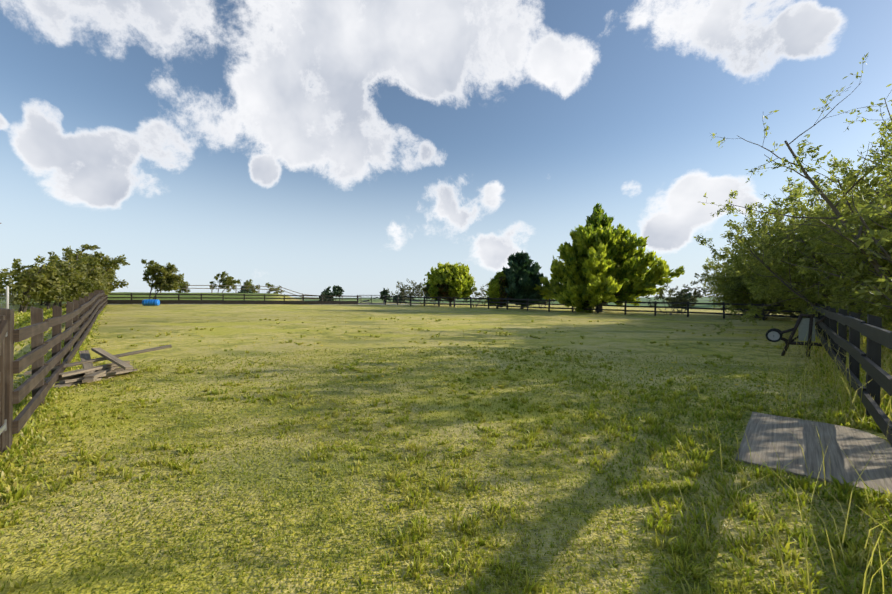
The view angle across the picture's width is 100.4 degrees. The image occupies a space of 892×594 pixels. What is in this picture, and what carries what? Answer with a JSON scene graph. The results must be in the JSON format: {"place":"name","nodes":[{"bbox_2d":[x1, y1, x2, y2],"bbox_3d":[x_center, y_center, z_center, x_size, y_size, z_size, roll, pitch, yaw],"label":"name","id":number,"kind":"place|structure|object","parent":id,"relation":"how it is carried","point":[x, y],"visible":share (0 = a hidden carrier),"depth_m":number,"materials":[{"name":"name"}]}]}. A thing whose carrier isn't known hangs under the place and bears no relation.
{"place":"outdoors","nodes":[
{"label":"outdoors","id":0,"kind":"place"},
{"bbox_2d":[0,333,6,433],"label":"gate hinges","id":1,"kind":"structure","parent":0,"point":[3,428],"depth_m":3.73,"materials":[{"name":"grey metal"}]},
{"bbox_2d":[0,292,891,593],"bbox_3d":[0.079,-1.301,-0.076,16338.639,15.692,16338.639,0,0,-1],"label":"ground","id":2,"kind":"structure","parent":0,"point":[240,328],"depth_m":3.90,"materials":[{"name":"green plant"}]},
{"bbox_2d":[0,315,7,450],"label":"gate","id":3,"kind":"structure","parent":2,"relation":"on","point":[3,326],"depth_m":3.65,"materials":[{"name":"brown wood"}]},
{"bbox_2d":[0,308,12,454],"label":"gate post","id":4,"kind":"object","parent":2,"relation":"on","point":[8,415],"visible":0.57,"depth_m":3.78,"materials":[{"name":"brown wood"}]},
{"bbox_2d":[0,286,30,310],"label":"white posts","id":5,"kind":"object","parent":2,"relation":"on","point":[7,297],"visible":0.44,"depth_m":20.69,"materials":[{"name":"plastic"}]},
{"bbox_2d":[0,255,71,311],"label":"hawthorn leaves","id":6,"kind":"object","parent":2,"relation":"on","point":[54,280],"depth_m":22.75,"materials":[{"name":"green plant"}]},
{"bbox_2d":[11,255,104,308],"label":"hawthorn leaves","id":7,"kind":"object","parent":2,"relation":"on","point":[78,282],"depth_m":25.56,"materials":[{"name":"green plant"}]},
{"bbox_2d":[12,289,107,440],"bbox_3d":[-19.043,0.583,20.269,0.196,2.849,43.887,0,-1,-41],"label":"fence","id":8,"kind":"object","parent":2,"relation":"on","point":[78,318],"visible":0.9,"depth_m":5.57,"materials":[{"name":"brown wood"}]},
{"bbox_2d":[50,254,110,306],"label":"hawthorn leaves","id":9,"kind":"object","parent":2,"relation":"on","point":[97,271],"depth_m":28.19,"materials":[{"name":"green plant"}]},
{"bbox_2d":[42,244,128,302],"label":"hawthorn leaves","id":10,"kind":"object","parent":2,"relation":"on","point":[69,258],"depth_m":30.99,"materials":[{"name":"green plant"}]},
{"bbox_2d":[59,246,117,291],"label":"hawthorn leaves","id":11,"kind":"object","parent":2,"relation":"on","point":[80,252],"depth_m":31.39,"materials":[{"name":"green plant"}]},
{"bbox_2d":[14,345,171,391],"bbox_3d":[-6.948,1.316,7.291,1.470,0.566,2.239,0,0,16],"label":"plank pile","id":12,"kind":"object","parent":2,"relation":"on","point":[89,372],"visible":0.83,"depth_m":7.26,"materials":[{"name":"grey wood"}]},
{"bbox_2d":[72,253,129,286],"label":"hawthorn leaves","id":13,"kind":"object","parent":2,"relation":"on","point":[111,270],"visible":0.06,"depth_m":34.76,"materials":[{"name":"green plant"}]},
{"bbox_2d":[142,299,159,305],"bbox_3d":[-27.471,0.521,34.614,1.250,0.603,0.603,0,0,-14],"label":"blue barrel","id":14,"kind":"object","parent":2,"relation":"on","point":[150,302],"visible":0.96,"depth_m":34.43,"materials":[{"name":"plastic"}]},
{"bbox_2d":[141,259,187,298],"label":"thorn tree leaves","id":15,"kind":"object","parent":2,"relation":"on","point":[172,281],"depth_m":39.30,"materials":[{"name":"green plant"}]},
{"bbox_2d":[176,283,189,292],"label":"thorn tree leaves","id":16,"kind":"object","parent":2,"relation":"on","point":[184,290],"depth_m":63.80,"materials":[{"name":"green plant"}]},
{"bbox_2d":[209,271,240,292],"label":"thorn tree leaves","id":17,"kind":"object","parent":2,"relation":"on","point":[227,280],"depth_m":64.53,"materials":[{"name":"green plant"}]},
{"bbox_2d":[107,293,357,304],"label":"fence","id":18,"kind":"object","parent":2,"relation":"on","point":[244,301],"visible":0.85,"depth_m":40.10,"materials":[{"name":"brown wood"}]},
{"bbox_2d":[233,287,251,292],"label":"tree leaves","id":19,"kind":"object","parent":2,"relation":"on","point":[245,291],"visible":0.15,"depth_m":176.34,"materials":[{"name":"green plant"}]},
{"bbox_2d":[243,279,259,292],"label":"thorn tree leaves","id":20,"kind":"object","parent":2,"relation":"on","point":[247,284],"depth_m":69.55,"materials":[{"name":"green plant"}]},
{"bbox_2d":[160,285,360,300],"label":"fence","id":21,"kind":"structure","parent":2,"relation":"on","point":[186,288],"depth_m":49.87,"materials":[{"name":"brown wood"}]},
{"bbox_2d":[265,282,283,293],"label":"thorn tree leaves","id":22,"kind":"object","parent":2,"relation":"on","point":[275,289],"depth_m":72.60,"materials":[{"name":"green plant"}]},
{"bbox_2d":[319,286,335,300],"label":"tree leaves","id":23,"kind":"object","parent":2,"relation":"on","point":[326,291],"visible":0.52,"depth_m":187.22,"materials":[{"name":"green plant"}]},
{"bbox_2d":[332,285,343,300],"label":"tree leaves","id":24,"kind":"object","parent":2,"relation":"on","point":[338,290],"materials":[{"name":"green plant"}]},
{"bbox_2d":[358,295,384,303],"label":"gate","id":25,"kind":"structure","parent":2,"relation":"on","point":[371,299],"depth_m":45.26,"materials":[{"name":"grey metal"}]},
{"bbox_2d":[379,288,390,302],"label":"tree leaves","id":26,"kind":"object","parent":2,"relation":"on","point":[384,292],"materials":[{"name":"green plant"}]},
{"bbox_2d":[387,286,410,303],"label":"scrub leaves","id":27,"kind":"object","parent":2,"relation":"on","point":[397,292],"depth_m":48.44,"materials":[{"name":"green plant"}]},
{"bbox_2d":[393,293,406,301],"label":"tree leaves","id":28,"kind":"object","parent":2,"relation":"on","point":[399,298],"visible":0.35,"depth_m":168.81,"materials":[{"name":"green plant"}]},
{"bbox_2d":[396,281,423,304],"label":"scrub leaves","id":29,"kind":"object","parent":2,"relation":"on","point":[403,289],"depth_m":47.55,"materials":[{"name":"green plant"}]},
{"bbox_2d":[406,278,432,304],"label":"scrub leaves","id":30,"kind":"object","parent":2,"relation":"on","point":[419,286],"depth_m":46.58,"materials":[{"name":"green plant"}]},
{"bbox_2d":[420,262,476,305],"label":"tree","id":31,"kind":"object","parent":2,"relation":"on","point":[450,280],"depth_m":40.92,"materials":[{"name":"green plant"}]},
{"bbox_2d":[143,316,768,392],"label":"dandelion flowers","id":32,"kind":"object","parent":2,"relation":"on","point":[488,345],"visible":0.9,"depth_m":11.56,"materials":[{"name":"yellow plant"}]},
{"bbox_2d":[465,284,487,306],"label":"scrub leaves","id":33,"kind":"object","parent":2,"relation":"on","point":[479,293],"depth_m":41.22,"materials":[{"name":"green plant"}]},
{"bbox_2d":[485,271,511,308],"bbox_3d":[5.351,-0.741,37.583,2.803,4.025,2.961,0,0,-1],"label":"tree","id":34,"kind":"object","parent":2,"relation":"on","point":[497,284],"depth_m":37.03,"materials":[{"name":"green plant"}]},
{"bbox_2d":[502,250,549,308],"bbox_3d":[8.068,-1.630,38.004,5.329,5.934,5.492,0,0,-1],"label":"tree","id":35,"kind":"object","parent":2,"relation":"on","point":[527,274],"depth_m":37.17,"materials":[{"name":"green plant"}]},
{"bbox_2d":[385,295,806,319],"bbox_3d":[7.567,0.839,34.524,37.710,2.257,0.187,0,0,37],"label":"fence","id":36,"kind":"object","parent":2,"relation":"on","point":[598,305],"visible":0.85,"depth_m":29.56,"materials":[{"name":"black wood"}]},
{"bbox_2d":[534,203,684,312],"bbox_3d":[14.478,-3.536,33.168,11.477,10.036,11.925,0,0,-1],"label":"tree","id":37,"kind":"object","parent":2,"relation":"on","point":[606,259],"depth_m":31.17,"materials":[{"name":"green plant"}]},
{"bbox_2d":[645,286,691,314],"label":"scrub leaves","id":38,"kind":"object","parent":2,"relation":"on","point":[677,297],"depth_m":30.11,"materials":[{"name":"green plant"}]},
{"bbox_2d":[654,273,707,313],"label":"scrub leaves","id":39,"kind":"object","parent":2,"relation":"on","point":[694,294],"depth_m":31.87,"materials":[{"name":"green plant"}]},
{"bbox_2d":[671,292,691,306],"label":"tree leaves","id":40,"kind":"object","parent":2,"relation":"on","point":[689,294],"visible":0.12,"depth_m":119.26,"materials":[{"name":"green plant"}]},
{"bbox_2d":[702,245,768,313],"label":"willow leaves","id":41,"kind":"object","parent":2,"relation":"on","point":[709,280],"depth_m":31.21,"materials":[{"name":"green plant"}]},
{"bbox_2d":[698,259,796,318],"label":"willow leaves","id":42,"kind":"object","parent":2,"relation":"on","point":[705,276],"depth_m":26.86,"materials":[{"name":"green plant"}]},
{"bbox_2d":[705,244,801,315],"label":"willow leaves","id":43,"kind":"object","parent":2,"relation":"on","point":[736,273],"depth_m":26.29,"materials":[{"name":"green plant"}]},
{"bbox_2d":[731,219,800,317],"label":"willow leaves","id":44,"kind":"object","parent":2,"relation":"on","point":[765,253],"depth_m":28.21,"materials":[{"name":"green plant"}]},
{"bbox_2d":[694,100,891,335],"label":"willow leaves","id":45,"kind":"object","parent":2,"relation":"on","point":[743,249],"depth_m":15.19,"materials":[{"name":"green plant"}]},
{"bbox_2d":[765,314,826,357],"bbox_3d":[9.674,1.012,10.190,1.365,1.274,0.670,0,-1,43],"label":"hand cart","id":46,"kind":"object","parent":2,"relation":"on","point":[804,326],"visible":1,"depth_m":10.04,"materials":[{"name":"metal"}]},
{"bbox_2d":[701,52,891,297],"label":"tree","id":47,"kind":"object","parent":2,"relation":"on","point":[875,264],"depth_m":10.18,"materials":[{"name":"green plant"}]},
{"bbox_2d":[710,181,885,327],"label":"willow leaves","id":48,"kind":"object","parent":2,"relation":"on","point":[794,197],"depth_m":17.39,"materials":[{"name":"green plant"}]},
{"bbox_2d":[778,294,838,317],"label":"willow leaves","id":49,"kind":"object","parent":2,"relation":"on","point":[795,307],"depth_m":21.77,"materials":[{"name":"green plant"}]},
{"bbox_2d":[735,412,891,493],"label":"wooden board","id":50,"kind":"object","parent":2,"relation":"on","point":[762,430],"visible":0.98,"depth_m":3.87,"materials":[{"name":"grey wood"}]},
{"bbox_2d":[750,178,878,299],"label":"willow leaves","id":51,"kind":"object","parent":2,"relation":"on","point":[788,218],"depth_m":18.56,"materials":[{"name":"green plant"}]},
{"bbox_2d":[748,154,891,327],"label":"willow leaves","id":52,"kind":"object","parent":2,"relation":"on","point":[820,212],"depth_m":14.82,"materials":[{"name":"green plant"}]},
{"bbox_2d":[750,119,891,329],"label":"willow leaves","id":53,"kind":"object","parent":2,"relation":"on","point":[838,193],"depth_m":10.25,"materials":[{"name":"green plant"}]},
{"bbox_2d":[805,302,891,446],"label":"fence","id":54,"kind":"object","parent":2,"relation":"on","point":[878,377],"visible":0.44,"depth_m":4.90,"materials":[{"name":"black wood"}]},
{"bbox_2d":[806,172,891,350],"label":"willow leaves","id":55,"kind":"object","parent":2,"relation":"on","point":[885,264],"depth_m":9.73,"materials":[{"name":"green plant"}]},
{"bbox_2d":[812,195,891,329],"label":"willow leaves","id":56,"kind":"object","parent":2,"relation":"on","point":[857,284],"depth_m":12.26,"materials":[{"name":"green plant"}]},
{"bbox_2d":[817,149,891,310],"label":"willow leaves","id":57,"kind":"object","parent":2,"relation":"on","point":[870,178],"depth_m":13.03,"materials":[{"name":"green plant"}]},
{"bbox_2d":[849,191,891,301],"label":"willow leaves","id":58,"kind":"object","parent":2,"relation":"on","point":[865,208],"depth_m":6.66,"materials":[{"name":"green plant"}]},
{"bbox_2d":[0,0,891,297],"label":"sky","id":59,"kind":"structure","parent":0,"point":[362,147],"materials":[{"name":"blue"}]}
]}

